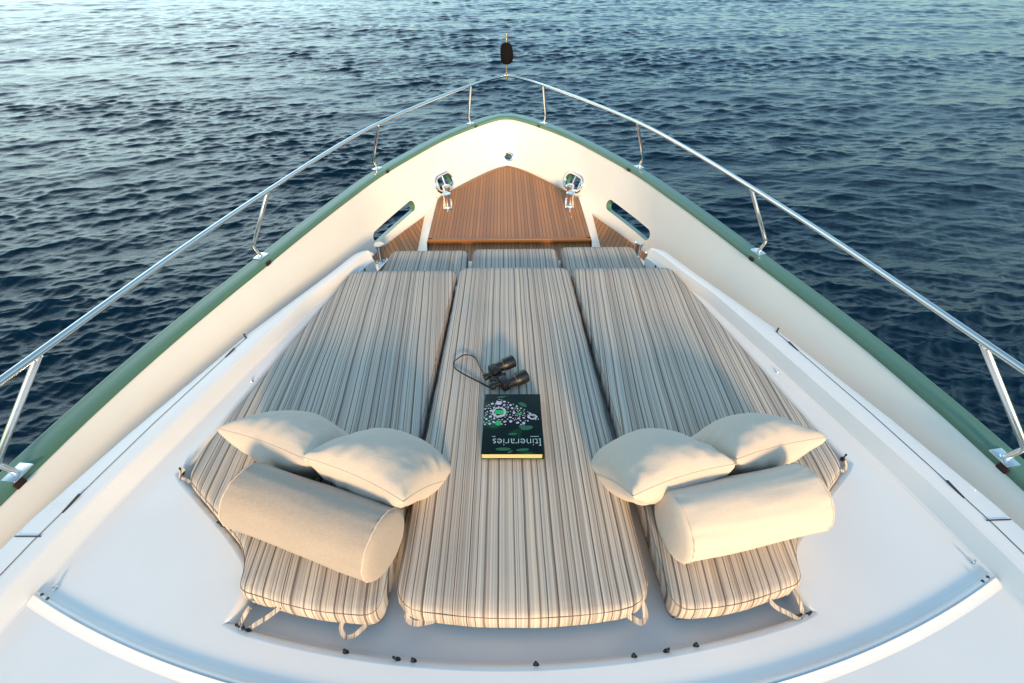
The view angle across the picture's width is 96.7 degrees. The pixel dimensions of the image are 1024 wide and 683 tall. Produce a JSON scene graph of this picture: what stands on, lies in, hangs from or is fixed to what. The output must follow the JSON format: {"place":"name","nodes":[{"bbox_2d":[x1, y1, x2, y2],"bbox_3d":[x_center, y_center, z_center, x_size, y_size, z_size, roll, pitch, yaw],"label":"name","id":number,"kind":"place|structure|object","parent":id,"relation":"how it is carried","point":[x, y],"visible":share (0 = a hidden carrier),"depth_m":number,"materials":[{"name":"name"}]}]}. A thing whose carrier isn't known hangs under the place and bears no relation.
{"place":"outdoors","nodes":[
{"label":"outdoors","id":0,"kind":"place"},
{"bbox_2d":[0,0,1023,471],"bbox_3d":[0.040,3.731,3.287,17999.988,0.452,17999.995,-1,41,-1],"label":"sea","id":1,"kind":"structure","parent":0,"point":[138,138],"depth_m":16.00,"materials":[{"name":"blue liquid"}]},
{"bbox_2d":[0,33,1023,682],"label":"motor yacht","id":2,"kind":"object","parent":1,"relation":"on","point":[120,555],"visible":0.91,"depth_m":1.70,"materials":[{"name":"white plastic"}]},
{"bbox_2d":[178,271,456,639],"bbox_3d":[-0.848,0.225,2.248,0.985,0.325,2.226,-1,41,-1],"label":"sunpad cushion","id":3,"kind":"object","parent":2,"relation":"on","point":[363,351],"visible":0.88,"depth_m":2.11,"materials":[{"name":"fabric"}]},
{"bbox_2d":[216,410,348,476],"bbox_3d":[-0.837,0.403,1.781,0.522,0.347,0.282,20,45,21],"label":"throw pillow","id":4,"kind":"object","parent":3,"relation":"on","point":[285,440],"visible":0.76,"depth_m":1.66,"materials":[{"name":"fabric"}]},
{"bbox_2d":[218,462,403,582],"bbox_3d":[-0.648,0.571,1.477,0.583,0.231,0.229,13,43,14],"label":"bolster pillow","id":5,"kind":"object","parent":3,"relation":"on","point":[345,532],"visible":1,"depth_m":1.39,"materials":[{"name":"beige fabric"}]},
{"bbox_2d":[301,428,450,507],"bbox_3d":[-0.454,0.457,1.671,0.410,0.351,0.347,17,44,18],"label":"throw pillow","id":6,"kind":"object","parent":3,"relation":"on","point":[393,468],"visible":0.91,"depth_m":1.52,"materials":[{"name":"fabric"}]},
{"bbox_2d":[383,250,468,285],"bbox_3d":[-0.658,-0.538,3.451,0.649,0.103,0.480,-1,41,-1],"label":"bench cushion","id":7,"kind":"object","parent":2,"relation":"on","point":[456,262],"visible":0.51,"depth_m":3.46,"materials":[{"name":"fabric"}]},
{"bbox_2d":[471,249,559,267],"bbox_3d":[0.026,-0.551,3.465,0.682,0.104,0.496,-1,41,-1],"label":"bench cushion","id":8,"kind":"object","parent":2,"relation":"on","point":[514,258],"visible":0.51,"depth_m":3.49,"materials":[{"name":"fabric"}]},
{"bbox_2d":[397,268,647,627],"bbox_3d":[0.016,0.197,2.281,0.802,0.331,2.246,-1,41,-1],"label":"sunpad cushion","id":9,"kind":"object","parent":2,"relation":"on","point":[550,539],"visible":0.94,"depth_m":1.65,"materials":[{"name":"fabric"}]},
{"bbox_2d":[453,354,529,390],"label":"binoculars","id":10,"kind":"object","parent":9,"relation":"on","point":[504,382],"visible":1,"depth_m":2.12,"materials":[{"name":"black plastic"}]},
{"bbox_2d":[481,394,543,458],"bbox_3d":[0.003,0.348,1.908,0.251,0.062,0.344,-1,41,-1],"label":"book","id":11,"kind":"object","parent":9,"relation":"on","point":[512,426],"visible":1,"depth_m":1.87,"materials":[{"name":"black paper"}]},
{"bbox_2d":[560,247,644,275],"bbox_3d":[0.701,-0.566,3.481,0.632,0.105,0.515,-1,41,-1],"label":"bench cushion","id":12,"kind":"object","parent":2,"relation":"on","point":[572,259],"visible":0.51,"depth_m":3.49,"materials":[{"name":"fabric"}]},
{"bbox_2d":[571,268,847,620],"bbox_3d":[0.886,0.193,2.286,0.929,0.326,2.219,-1,41,-1],"label":"sunpad cushion","id":13,"kind":"object","parent":2,"relation":"on","point":[668,352],"visible":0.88,"depth_m":2.13,"materials":[{"name":"fabric"}]},
{"bbox_2d":[591,428,735,504],"bbox_3d":[0.511,0.456,1.671,0.384,0.352,0.345,-12,43,-13],"label":"throw pillow","id":14,"kind":"object","parent":13,"relation":"on","point":[646,466],"visible":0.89,"depth_m":1.50,"materials":[{"name":"fabric"}]},
{"bbox_2d":[655,462,834,564],"bbox_3d":[0.753,0.554,1.494,0.535,0.225,0.233,-8,42,-9],"label":"bolster pillow","id":15,"kind":"object","parent":13,"relation":"on","point":[727,515],"visible":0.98,"depth_m":1.41,"materials":[{"name":"beige fabric"}]},
{"bbox_2d":[691,413,827,475],"bbox_3d":[0.902,0.407,1.762,0.452,0.333,0.286,-18,44,-19],"label":"throw pillow","id":16,"kind":"object","parent":13,"relation":"on","point":[748,442],"visible":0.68,"depth_m":1.64,"materials":[{"name":"fabric"}]}
]}

